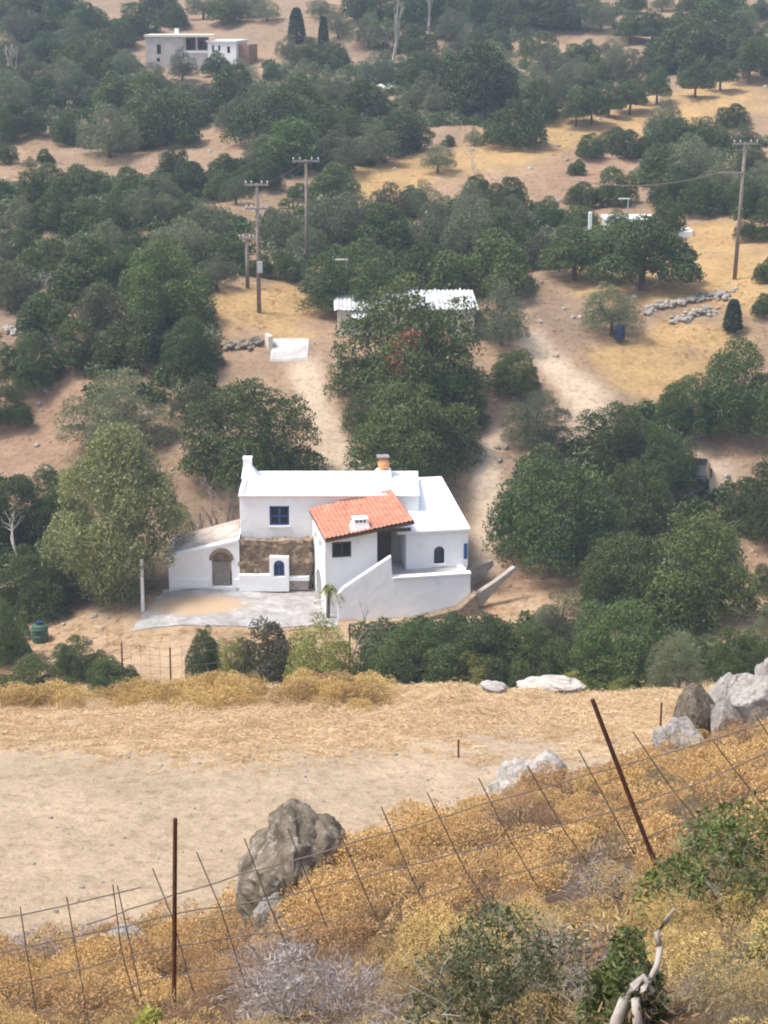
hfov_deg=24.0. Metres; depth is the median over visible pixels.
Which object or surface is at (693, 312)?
dry stone wall
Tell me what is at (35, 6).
domed tree
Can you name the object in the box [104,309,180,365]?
domed tree
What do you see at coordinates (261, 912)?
boulder
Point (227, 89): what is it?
domed tree
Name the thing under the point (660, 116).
olive tree
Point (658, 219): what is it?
domed tree
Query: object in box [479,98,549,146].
domed tree
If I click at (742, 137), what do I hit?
olive tree
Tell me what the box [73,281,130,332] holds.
domed tree
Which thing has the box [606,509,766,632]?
domed tree
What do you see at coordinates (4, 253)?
olive tree
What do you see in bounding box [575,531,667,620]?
domed tree
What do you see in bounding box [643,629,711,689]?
bush
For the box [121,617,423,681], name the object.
boundary fence
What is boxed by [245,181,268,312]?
utility pole
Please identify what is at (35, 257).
domed tree
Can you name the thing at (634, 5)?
domed tree
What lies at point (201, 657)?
bush
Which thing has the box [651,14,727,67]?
domed tree
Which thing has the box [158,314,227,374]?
domed tree
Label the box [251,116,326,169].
domed tree
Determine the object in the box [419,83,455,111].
olive tree
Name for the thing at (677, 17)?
domed tree
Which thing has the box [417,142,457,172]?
olive tree
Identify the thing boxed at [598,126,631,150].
domed tree
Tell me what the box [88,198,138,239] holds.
domed tree
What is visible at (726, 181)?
olive tree
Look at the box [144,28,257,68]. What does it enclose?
stone farmhouse
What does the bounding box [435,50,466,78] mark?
domed tree
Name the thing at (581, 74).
olive tree
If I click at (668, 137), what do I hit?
domed tree
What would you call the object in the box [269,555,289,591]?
blue door
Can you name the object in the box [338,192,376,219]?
olive tree
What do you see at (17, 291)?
domed tree
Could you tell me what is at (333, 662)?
bush
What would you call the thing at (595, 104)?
tree
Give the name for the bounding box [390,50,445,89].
domed tree
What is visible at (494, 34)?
domed tree
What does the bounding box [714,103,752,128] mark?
domed tree
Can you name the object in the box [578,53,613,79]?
domed tree
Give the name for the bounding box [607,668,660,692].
bush
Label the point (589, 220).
white pillar
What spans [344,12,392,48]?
olive tree
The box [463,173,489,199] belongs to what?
domed tree
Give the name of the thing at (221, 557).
arched door
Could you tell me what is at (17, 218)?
olive tree
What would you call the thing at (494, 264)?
domed tree
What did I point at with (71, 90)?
olive tree
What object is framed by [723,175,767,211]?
domed tree
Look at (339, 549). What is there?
brown window
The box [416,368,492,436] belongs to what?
domed tree
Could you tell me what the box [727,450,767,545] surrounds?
domed tree
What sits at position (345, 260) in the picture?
street lamp
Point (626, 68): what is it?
domed tree
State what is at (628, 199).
street lamp
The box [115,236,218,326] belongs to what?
domed tree
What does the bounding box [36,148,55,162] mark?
domed tree
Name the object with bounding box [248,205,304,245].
olive tree
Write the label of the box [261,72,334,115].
domed tree
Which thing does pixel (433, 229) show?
olive tree
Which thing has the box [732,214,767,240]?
domed tree
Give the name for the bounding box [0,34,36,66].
olive tree
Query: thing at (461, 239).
olive tree
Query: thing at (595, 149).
domed tree
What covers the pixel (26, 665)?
bush
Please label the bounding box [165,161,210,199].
domed tree
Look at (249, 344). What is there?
dry stone wall
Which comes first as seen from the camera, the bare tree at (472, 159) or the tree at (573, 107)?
the bare tree at (472, 159)
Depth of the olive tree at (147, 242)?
120.82 m
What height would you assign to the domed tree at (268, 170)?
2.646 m
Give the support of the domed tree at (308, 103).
on the hillside
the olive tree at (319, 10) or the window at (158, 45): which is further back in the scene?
the olive tree at (319, 10)
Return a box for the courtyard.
[130,589,337,630]
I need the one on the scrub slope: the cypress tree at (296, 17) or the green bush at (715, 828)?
the green bush at (715, 828)
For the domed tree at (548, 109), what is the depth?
172.20 m
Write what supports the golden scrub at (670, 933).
on the scrub slope
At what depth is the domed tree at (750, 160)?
148.46 m
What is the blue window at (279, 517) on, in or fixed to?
in the white house
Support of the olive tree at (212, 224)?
on the hillside
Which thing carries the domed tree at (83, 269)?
on the hillside
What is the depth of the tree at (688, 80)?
182.97 m
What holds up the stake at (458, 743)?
on the dirt field
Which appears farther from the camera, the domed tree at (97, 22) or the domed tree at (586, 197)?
the domed tree at (97, 22)
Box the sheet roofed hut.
[333,288,478,339]
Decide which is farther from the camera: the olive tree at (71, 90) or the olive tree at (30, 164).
the olive tree at (71, 90)
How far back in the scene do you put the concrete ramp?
111.57 m
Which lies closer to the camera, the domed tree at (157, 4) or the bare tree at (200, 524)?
the bare tree at (200, 524)
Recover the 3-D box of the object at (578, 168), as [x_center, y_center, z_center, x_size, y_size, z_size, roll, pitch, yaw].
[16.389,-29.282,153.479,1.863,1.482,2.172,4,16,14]
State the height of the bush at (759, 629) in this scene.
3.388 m
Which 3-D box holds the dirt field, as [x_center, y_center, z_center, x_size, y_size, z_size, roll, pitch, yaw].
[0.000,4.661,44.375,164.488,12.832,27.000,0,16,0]
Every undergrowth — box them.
[0,0,767,682]
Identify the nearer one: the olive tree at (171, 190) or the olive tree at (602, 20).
the olive tree at (171, 190)
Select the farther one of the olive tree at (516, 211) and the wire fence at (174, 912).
the olive tree at (516, 211)
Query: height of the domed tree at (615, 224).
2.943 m
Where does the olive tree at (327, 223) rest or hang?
on the hillside
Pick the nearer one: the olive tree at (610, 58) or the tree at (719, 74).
the tree at (719, 74)
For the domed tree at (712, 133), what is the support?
on the hillside
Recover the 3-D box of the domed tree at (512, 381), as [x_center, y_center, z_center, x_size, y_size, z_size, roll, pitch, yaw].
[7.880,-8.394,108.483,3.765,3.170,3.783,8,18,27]
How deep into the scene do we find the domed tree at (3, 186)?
144.91 m
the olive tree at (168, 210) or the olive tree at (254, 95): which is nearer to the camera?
the olive tree at (168, 210)
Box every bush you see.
[0,596,34,667]
[0,652,80,691]
[0,919,73,967]
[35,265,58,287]
[47,634,111,681]
[85,654,135,693]
[118,665,139,685]
[183,624,224,678]
[215,631,252,676]
[231,615,295,685]
[235,940,343,1023]
[281,610,359,680]
[348,616,461,686]
[362,887,602,1023]
[417,613,490,682]
[441,611,537,688]
[451,650,495,685]
[496,621,574,688]
[530,588,590,649]
[534,923,699,1023]
[558,596,666,692]
[563,670,600,691]
[574,846,647,911]
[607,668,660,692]
[631,787,767,926]
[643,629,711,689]
[698,625,767,683]
[740,604,767,659]
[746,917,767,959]
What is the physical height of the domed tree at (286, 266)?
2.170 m
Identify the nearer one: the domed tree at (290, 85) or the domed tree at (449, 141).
the domed tree at (449, 141)
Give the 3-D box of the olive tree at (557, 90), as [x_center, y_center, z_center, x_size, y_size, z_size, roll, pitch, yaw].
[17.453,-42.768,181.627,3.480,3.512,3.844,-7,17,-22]
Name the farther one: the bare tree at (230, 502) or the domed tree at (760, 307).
the domed tree at (760, 307)
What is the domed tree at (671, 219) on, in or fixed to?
on the hillside
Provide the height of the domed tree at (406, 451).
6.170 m
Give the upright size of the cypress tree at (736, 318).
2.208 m
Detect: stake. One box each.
[457,739,459,757]
[659,702,662,725]
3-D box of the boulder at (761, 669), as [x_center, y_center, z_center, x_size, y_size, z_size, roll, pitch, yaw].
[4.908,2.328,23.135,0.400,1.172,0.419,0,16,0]
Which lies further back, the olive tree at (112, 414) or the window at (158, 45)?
the window at (158, 45)
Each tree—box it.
[0,6,33,43]
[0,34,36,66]
[0,66,25,90]
[0,67,33,113]
[0,106,25,141]
[0,142,19,163]
[0,178,15,197]
[0,239,18,260]
[0,262,37,309]
[0,330,66,392]
[0,384,34,426]
[0,473,57,541]
[0,509,24,554]
[0,543,86,624]
[1,196,36,227]
[3,44,18,69]
[8,0,46,14]
[8,226,38,249]
[12,53,52,84]
[12,291,73,337]
[13,162,75,203]
[14,237,69,271]
[15,108,47,134]
[19,30,63,66]
[20,75,65,106]
[21,155,37,169]
[22,7,70,41]
[28,186,76,229]
[31,482,87,529]
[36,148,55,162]
[37,419,194,611]
[42,0,84,16]
[46,232,119,295]
[48,56,82,86]
[49,115,80,143]
[50,316,122,367]
[51,18,93,46]
[52,63,101,105]
[53,367,182,454]
[57,196,111,233]
[58,163,98,194]
[66,1,110,32]
[67,51,118,90]
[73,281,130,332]
[75,101,144,158]
[76,28,126,64]
[80,170,113,196]
[87,70,136,110]
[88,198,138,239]
[89,218,123,254]
[98,20,137,47]
[99,244,144,281]
[102,112,156,151]
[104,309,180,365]
[105,48,141,76]
[106,1,162,35]
[109,165,161,206]
[114,228,153,254]
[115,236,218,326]
[118,82,165,125]
[121,184,168,226]
[123,70,164,105]
[127,88,203,145]
[135,61,166,82]
[136,172,183,204]
[138,0,180,15]
[139,240,175,272]
[148,226,179,249]
[150,193,184,223]
[154,2,190,26]
[155,144,201,180]
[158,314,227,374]
[160,76,197,97]
[162,506,206,539]
[164,218,223,259]
[165,89,209,126]
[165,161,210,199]
[165,375,224,422]
[167,46,200,80]
[169,199,200,221]
[173,377,332,497]
[181,82,225,112]
[184,0,216,19]
[184,197,229,233]
[194,168,233,199]
[194,251,238,288]
[195,461,239,525]
[198,50,231,74]
[199,231,249,267]
[204,0,251,23]
[205,153,247,180]
[206,63,263,110]
[213,99,245,131]
[216,175,254,203]
[219,89,315,144]
[228,57,262,84]
[229,84,276,117]
[229,165,260,187]
[239,134,277,167]
[240,0,265,17]
[244,159,286,188]
[248,0,281,21]
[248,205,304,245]
[249,253,271,276]
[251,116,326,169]
[261,66,282,80]
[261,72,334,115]
[269,250,303,280]
[272,35,299,59]
[281,99,320,127]
[284,226,327,255]
[286,7,306,43]
[286,58,331,94]
[286,183,304,197]
[287,36,323,65]
[290,105,347,148]
[295,236,412,313]
[301,190,363,242]
[303,161,360,198]
[305,0,335,18]
[310,41,354,68]
[310,123,363,167]
[314,71,352,100]
[317,16,329,50]
[322,270,490,410]
[323,5,354,38]
[327,107,376,145]
[333,78,389,117]
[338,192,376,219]
[339,0,382,20]
[339,373,437,437]
[342,379,489,479]
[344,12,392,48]
[346,122,402,165]
[348,201,412,250]
[350,51,393,83]
[351,602,386,658]
[361,0,403,21]
[367,181,412,217]
[371,109,432,153]
[384,61,407,79]
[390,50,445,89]
[391,23,439,53]
[392,0,403,62]
[394,222,431,246]
[396,240,458,289]
[398,0,446,25]
[398,70,440,107]
[398,184,428,204]
[400,178,445,214]
[415,200,465,242]
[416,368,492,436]
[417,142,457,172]
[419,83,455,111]
[422,227,538,300]
[427,0,432,33]
[431,7,469,40]
[433,203,494,255]
[434,39,523,112]
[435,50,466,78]
[441,135,455,145]
[451,180,492,226]
[453,20,488,51]
[461,146,477,174]
[463,127,482,145]
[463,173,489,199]
[467,22,514,52]
[471,277,532,345]
[475,38,517,76]
[477,208,527,245]
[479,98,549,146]
[480,440,628,580]
[484,176,528,207]
[484,348,542,398]
[499,194,534,226]
[499,253,527,278]
[499,389,573,452]
[513,30,560,58]
[515,79,564,119]
[516,232,555,267]
[517,60,549,89]
[531,44,573,72]
[532,195,567,227]
[535,224,613,280]
[539,69,577,98]
[554,204,599,229]
[557,54,600,84]
[558,0,600,29]
[559,43,588,63]
[559,88,589,126]
[562,182,604,206]
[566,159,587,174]
[568,400,661,471]
[574,132,606,157]
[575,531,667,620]
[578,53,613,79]
[579,39,601,60]
[579,281,647,336]
[581,85,611,124]
[583,213,707,290]
[583,456,676,547]
[585,0,616,32]
[589,209,637,244]
[594,165,639,205]
[598,81,626,117]
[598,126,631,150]
[599,37,625,54]
[602,45,626,66]
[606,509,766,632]
[609,48,651,79]
[610,129,655,157]
[611,78,651,114]
[612,10,648,44]
[619,0,648,11]
[631,8,671,42]
[633,215,671,247]
[637,425,700,492]
[638,39,685,71]
[638,142,686,177]
[640,67,672,104]
[641,95,682,132]
[646,163,693,205]
[647,117,697,148]
[648,0,675,11]
[650,372,723,436]
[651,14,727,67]
[651,196,687,235]
[664,11,688,27]
[666,132,728,177]
[673,0,702,14]
[674,58,716,97]
[674,175,728,214]
[678,115,734,151]
[690,0,756,51]
[697,0,748,14]
[698,334,767,438]
[699,161,738,191]
[703,56,739,90]
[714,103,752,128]
[722,299,743,332]
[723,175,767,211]
[724,4,760,33]
[726,121,762,148]
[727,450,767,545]
[728,37,767,83]
[732,147,767,177]
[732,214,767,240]
[739,160,767,190]
[745,0,767,18]
[750,258,767,281]
[750,292,767,315]
[753,563,767,598]
[762,36,767,67]
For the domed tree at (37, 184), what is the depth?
143.03 m
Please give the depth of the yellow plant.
12.81 m
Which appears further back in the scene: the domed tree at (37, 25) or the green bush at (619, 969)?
the domed tree at (37, 25)
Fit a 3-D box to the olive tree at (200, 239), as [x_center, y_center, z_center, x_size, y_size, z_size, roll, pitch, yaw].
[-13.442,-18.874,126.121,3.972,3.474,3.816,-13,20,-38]
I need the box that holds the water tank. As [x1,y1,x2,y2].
[31,620,48,643]
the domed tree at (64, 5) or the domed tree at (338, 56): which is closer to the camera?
the domed tree at (338, 56)
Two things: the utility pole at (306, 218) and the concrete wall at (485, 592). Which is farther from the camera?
the utility pole at (306, 218)
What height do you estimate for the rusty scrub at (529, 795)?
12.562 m
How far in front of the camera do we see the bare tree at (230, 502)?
97.15 m
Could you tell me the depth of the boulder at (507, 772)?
26.00 m
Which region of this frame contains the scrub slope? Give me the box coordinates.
[0,745,767,1023]
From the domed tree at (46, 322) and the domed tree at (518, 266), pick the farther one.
the domed tree at (518, 266)
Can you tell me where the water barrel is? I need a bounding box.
[614,324,624,340]
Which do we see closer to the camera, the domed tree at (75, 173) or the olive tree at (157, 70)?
the domed tree at (75, 173)
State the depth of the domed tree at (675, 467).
100.87 m
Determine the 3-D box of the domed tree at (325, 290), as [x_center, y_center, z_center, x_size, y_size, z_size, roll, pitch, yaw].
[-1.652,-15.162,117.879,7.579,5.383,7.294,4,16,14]
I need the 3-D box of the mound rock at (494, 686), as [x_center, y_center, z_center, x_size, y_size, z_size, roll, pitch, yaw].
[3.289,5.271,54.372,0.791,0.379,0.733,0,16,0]
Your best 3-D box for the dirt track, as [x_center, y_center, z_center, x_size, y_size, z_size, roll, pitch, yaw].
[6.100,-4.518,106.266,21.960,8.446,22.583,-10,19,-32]
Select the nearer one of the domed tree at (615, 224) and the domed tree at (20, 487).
the domed tree at (20, 487)
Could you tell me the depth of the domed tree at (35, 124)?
168.57 m
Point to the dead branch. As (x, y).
(620, 1011)
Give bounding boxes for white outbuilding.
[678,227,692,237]
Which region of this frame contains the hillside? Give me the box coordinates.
[0,0,767,696]
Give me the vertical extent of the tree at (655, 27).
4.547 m
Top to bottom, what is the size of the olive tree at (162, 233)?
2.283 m
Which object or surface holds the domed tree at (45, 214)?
on the hillside
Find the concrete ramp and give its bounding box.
[265,334,309,361]
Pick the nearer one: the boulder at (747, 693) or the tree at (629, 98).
the boulder at (747, 693)
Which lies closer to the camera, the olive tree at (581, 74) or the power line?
the power line
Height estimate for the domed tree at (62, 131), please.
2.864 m
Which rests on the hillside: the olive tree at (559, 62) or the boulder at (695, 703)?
the olive tree at (559, 62)
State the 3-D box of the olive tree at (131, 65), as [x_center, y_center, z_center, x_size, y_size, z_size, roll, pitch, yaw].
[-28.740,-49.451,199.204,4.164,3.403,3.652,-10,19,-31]
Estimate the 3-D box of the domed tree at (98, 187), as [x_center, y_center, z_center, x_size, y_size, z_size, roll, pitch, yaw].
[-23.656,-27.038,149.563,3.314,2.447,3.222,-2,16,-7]
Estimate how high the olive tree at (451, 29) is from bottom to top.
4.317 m
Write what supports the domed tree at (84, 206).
on the hillside
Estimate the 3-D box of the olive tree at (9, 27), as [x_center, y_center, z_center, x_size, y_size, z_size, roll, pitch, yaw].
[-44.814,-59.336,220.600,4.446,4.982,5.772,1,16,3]
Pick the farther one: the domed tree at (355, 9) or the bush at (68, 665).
the domed tree at (355, 9)
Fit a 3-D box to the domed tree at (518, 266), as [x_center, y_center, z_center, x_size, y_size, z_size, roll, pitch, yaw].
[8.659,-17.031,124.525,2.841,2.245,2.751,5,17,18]
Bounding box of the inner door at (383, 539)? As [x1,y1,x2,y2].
[377,532,390,560]
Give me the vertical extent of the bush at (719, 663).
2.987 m
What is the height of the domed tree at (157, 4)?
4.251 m
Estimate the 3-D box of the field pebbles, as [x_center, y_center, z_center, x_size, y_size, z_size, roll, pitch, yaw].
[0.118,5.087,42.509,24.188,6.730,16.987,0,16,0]
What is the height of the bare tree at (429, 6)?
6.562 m
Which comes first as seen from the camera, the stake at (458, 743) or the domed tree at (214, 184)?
the stake at (458, 743)
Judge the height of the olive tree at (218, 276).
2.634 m
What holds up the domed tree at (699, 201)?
on the hillside
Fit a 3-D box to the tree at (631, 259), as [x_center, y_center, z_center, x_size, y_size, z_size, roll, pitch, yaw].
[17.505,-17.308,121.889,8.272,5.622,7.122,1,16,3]
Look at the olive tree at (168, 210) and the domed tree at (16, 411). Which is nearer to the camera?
the domed tree at (16, 411)
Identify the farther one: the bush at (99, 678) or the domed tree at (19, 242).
the domed tree at (19, 242)
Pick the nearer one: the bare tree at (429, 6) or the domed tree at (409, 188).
the domed tree at (409, 188)
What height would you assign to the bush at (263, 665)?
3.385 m
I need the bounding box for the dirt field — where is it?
[0,687,707,940]
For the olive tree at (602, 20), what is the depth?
223.72 m
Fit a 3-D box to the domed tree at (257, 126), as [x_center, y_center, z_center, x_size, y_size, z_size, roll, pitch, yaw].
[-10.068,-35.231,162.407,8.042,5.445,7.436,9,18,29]
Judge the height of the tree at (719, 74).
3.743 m
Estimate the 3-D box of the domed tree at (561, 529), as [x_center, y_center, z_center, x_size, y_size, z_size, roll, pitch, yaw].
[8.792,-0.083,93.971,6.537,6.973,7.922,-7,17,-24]
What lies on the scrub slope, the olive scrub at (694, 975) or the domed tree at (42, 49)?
the olive scrub at (694, 975)
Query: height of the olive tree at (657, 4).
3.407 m
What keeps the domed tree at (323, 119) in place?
on the hillside
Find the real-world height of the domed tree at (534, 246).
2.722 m
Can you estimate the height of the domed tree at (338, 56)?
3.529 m
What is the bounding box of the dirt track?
[289,331,723,573]
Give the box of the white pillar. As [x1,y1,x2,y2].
[588,212,591,229]
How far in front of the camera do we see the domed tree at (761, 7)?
229.96 m
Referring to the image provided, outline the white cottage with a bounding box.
[601,214,650,225]
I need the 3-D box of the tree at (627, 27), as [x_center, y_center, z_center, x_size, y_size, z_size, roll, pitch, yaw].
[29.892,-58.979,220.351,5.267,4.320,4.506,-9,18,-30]
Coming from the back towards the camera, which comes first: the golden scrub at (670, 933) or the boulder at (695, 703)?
the boulder at (695, 703)
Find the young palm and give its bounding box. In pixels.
[314,584,344,617]
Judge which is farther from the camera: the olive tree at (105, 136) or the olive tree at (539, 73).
the olive tree at (539, 73)
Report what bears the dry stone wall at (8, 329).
on the hillside
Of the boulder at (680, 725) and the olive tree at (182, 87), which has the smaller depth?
the boulder at (680, 725)
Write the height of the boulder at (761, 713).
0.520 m
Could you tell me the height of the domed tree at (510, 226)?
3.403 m
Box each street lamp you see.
[335,259,347,276]
[618,198,629,217]
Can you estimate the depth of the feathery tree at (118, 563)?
90.07 m
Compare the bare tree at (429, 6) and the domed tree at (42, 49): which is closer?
the domed tree at (42, 49)
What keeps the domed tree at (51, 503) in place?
on the hillside
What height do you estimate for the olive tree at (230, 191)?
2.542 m
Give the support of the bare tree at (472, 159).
on the hillside
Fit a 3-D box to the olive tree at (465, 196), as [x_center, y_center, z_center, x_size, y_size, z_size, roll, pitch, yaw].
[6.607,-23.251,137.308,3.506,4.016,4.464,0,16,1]
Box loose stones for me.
[10,13,767,648]
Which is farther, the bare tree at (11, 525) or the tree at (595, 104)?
the tree at (595, 104)
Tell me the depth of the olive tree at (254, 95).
170.57 m
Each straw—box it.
[0,680,715,775]
[311,680,682,708]
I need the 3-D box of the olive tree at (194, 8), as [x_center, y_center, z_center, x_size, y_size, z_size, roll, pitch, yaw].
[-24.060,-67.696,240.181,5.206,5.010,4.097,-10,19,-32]
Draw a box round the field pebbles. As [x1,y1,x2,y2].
[0,715,652,931]
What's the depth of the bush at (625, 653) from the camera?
77.77 m
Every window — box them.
[157,44,160,53]
[268,506,289,527]
[332,541,350,557]
[432,546,445,566]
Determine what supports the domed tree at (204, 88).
on the hillside
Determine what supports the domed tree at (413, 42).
on the hillside
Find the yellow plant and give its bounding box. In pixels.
[126,1006,166,1023]
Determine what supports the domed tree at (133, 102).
on the hillside
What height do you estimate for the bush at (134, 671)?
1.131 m
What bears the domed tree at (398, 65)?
on the hillside
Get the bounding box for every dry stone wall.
[0,325,61,343]
[221,335,263,350]
[377,84,393,89]
[643,289,731,315]
[668,304,719,323]
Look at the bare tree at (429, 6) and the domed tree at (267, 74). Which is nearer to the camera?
the domed tree at (267, 74)
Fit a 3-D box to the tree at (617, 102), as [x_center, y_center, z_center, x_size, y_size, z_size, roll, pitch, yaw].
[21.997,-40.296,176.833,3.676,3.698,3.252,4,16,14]
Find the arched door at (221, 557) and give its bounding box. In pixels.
[209,548,233,585]
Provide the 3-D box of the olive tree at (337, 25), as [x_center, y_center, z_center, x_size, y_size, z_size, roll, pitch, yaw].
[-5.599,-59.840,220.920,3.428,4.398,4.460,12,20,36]
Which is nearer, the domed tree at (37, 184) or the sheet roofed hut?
the sheet roofed hut
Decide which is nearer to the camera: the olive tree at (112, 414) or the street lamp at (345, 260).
the olive tree at (112, 414)
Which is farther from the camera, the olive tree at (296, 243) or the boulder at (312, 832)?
the olive tree at (296, 243)
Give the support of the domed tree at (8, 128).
on the hillside
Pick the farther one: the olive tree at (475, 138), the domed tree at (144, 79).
the domed tree at (144, 79)
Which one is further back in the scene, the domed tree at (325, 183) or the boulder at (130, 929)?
the domed tree at (325, 183)
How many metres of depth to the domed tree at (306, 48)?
207.98 m
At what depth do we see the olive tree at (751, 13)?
222.37 m
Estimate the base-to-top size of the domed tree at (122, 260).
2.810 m
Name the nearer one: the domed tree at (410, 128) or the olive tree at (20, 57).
the domed tree at (410, 128)
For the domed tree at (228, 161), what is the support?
on the hillside
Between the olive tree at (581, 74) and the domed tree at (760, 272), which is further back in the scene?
the olive tree at (581, 74)
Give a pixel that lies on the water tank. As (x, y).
(39, 631)
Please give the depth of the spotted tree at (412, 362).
104.94 m
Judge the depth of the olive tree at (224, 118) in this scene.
169.03 m
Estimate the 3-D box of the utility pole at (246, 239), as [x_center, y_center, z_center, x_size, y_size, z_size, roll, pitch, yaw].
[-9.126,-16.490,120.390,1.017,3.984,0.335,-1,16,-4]
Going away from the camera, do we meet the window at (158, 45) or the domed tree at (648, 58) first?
the domed tree at (648, 58)
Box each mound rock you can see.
[480,680,505,693]
[515,674,586,691]
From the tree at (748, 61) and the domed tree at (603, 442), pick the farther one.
the tree at (748, 61)
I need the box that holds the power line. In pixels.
[578,172,718,185]
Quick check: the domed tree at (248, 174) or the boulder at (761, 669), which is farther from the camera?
the domed tree at (248, 174)
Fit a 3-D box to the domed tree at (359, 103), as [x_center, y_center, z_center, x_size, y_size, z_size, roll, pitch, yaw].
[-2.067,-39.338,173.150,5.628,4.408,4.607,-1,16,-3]
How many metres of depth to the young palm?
88.72 m
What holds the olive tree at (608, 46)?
on the hillside
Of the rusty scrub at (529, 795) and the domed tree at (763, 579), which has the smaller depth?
the rusty scrub at (529, 795)
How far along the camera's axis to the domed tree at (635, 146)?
157.78 m
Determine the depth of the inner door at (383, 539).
91.79 m
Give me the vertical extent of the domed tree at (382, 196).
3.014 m
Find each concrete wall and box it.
[467,559,493,585]
[475,566,517,606]
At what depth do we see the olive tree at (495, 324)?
112.99 m
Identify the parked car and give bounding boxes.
[679,458,711,489]
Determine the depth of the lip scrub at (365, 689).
53.84 m
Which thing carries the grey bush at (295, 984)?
on the scrub slope
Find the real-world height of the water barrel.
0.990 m
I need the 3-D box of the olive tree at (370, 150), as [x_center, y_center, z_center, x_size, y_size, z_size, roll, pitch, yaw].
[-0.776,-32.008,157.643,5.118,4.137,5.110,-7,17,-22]
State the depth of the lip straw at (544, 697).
54.11 m
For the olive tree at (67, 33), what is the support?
on the hillside
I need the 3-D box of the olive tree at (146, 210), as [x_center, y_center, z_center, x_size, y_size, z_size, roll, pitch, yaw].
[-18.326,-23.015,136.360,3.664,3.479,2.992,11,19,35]
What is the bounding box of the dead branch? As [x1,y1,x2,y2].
[610,908,674,1023]
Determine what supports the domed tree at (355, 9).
on the hillside
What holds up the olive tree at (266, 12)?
on the hillside
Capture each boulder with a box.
[106,923,146,952]
[229,798,348,942]
[253,892,285,939]
[482,749,567,799]
[651,716,703,762]
[672,683,714,738]
[708,672,737,703]
[710,699,741,738]
[728,673,767,722]
[745,707,767,731]
[755,658,767,675]
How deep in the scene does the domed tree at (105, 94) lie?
180.47 m
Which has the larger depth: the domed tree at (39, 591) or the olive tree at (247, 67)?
the olive tree at (247, 67)
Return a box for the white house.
[166,454,479,619]
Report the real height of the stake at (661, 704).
1.562 m
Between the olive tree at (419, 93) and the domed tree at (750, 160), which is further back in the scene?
the olive tree at (419, 93)
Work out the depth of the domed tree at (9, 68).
188.19 m
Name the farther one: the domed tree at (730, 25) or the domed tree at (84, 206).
the domed tree at (730, 25)
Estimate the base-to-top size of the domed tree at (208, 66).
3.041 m
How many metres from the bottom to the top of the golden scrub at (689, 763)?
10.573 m
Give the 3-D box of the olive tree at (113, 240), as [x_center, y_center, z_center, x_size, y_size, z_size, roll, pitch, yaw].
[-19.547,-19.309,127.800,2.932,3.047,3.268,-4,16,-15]
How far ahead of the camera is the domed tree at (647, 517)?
96.25 m
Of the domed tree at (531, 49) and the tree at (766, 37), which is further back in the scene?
the domed tree at (531, 49)
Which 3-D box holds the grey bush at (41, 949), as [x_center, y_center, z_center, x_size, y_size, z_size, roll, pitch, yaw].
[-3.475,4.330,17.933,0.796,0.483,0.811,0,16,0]
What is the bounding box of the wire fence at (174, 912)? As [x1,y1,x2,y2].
[0,698,767,1023]
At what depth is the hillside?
116.21 m
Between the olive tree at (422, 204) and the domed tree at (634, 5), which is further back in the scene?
the domed tree at (634, 5)
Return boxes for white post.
[140,559,144,611]
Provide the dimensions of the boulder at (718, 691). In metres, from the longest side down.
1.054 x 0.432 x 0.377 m
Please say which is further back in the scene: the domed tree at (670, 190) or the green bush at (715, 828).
the domed tree at (670, 190)
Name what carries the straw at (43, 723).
on the dirt field
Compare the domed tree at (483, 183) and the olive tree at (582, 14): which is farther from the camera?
the olive tree at (582, 14)
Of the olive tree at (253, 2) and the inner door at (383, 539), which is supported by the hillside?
the olive tree at (253, 2)
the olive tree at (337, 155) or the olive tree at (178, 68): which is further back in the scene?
the olive tree at (178, 68)
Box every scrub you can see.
[0,666,399,710]
[0,711,767,1023]
[0,716,767,1023]
[0,718,767,1023]
[0,849,767,1023]
[0,854,630,1023]
[193,764,767,1023]
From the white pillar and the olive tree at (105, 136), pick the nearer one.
the white pillar
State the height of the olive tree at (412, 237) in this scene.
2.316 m
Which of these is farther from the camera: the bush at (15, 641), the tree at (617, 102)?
the tree at (617, 102)
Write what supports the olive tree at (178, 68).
on the hillside
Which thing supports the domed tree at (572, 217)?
on the hillside
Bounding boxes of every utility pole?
[239,235,253,288]
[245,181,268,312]
[292,157,319,264]
[719,140,757,279]
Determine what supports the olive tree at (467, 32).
on the hillside
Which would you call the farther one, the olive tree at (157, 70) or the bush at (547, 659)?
the olive tree at (157, 70)
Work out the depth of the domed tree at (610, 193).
143.42 m
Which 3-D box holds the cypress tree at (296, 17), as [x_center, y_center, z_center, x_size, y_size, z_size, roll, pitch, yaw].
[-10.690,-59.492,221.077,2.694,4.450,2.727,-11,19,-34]
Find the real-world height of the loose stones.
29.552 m
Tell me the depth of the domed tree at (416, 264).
122.74 m
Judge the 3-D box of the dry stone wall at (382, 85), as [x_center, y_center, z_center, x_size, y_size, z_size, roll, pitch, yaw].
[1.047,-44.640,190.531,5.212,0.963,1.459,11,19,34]
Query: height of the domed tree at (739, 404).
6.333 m
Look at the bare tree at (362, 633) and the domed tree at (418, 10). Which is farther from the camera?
the domed tree at (418, 10)
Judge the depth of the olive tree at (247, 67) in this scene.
194.85 m
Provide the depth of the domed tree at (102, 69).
189.21 m
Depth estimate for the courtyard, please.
90.09 m

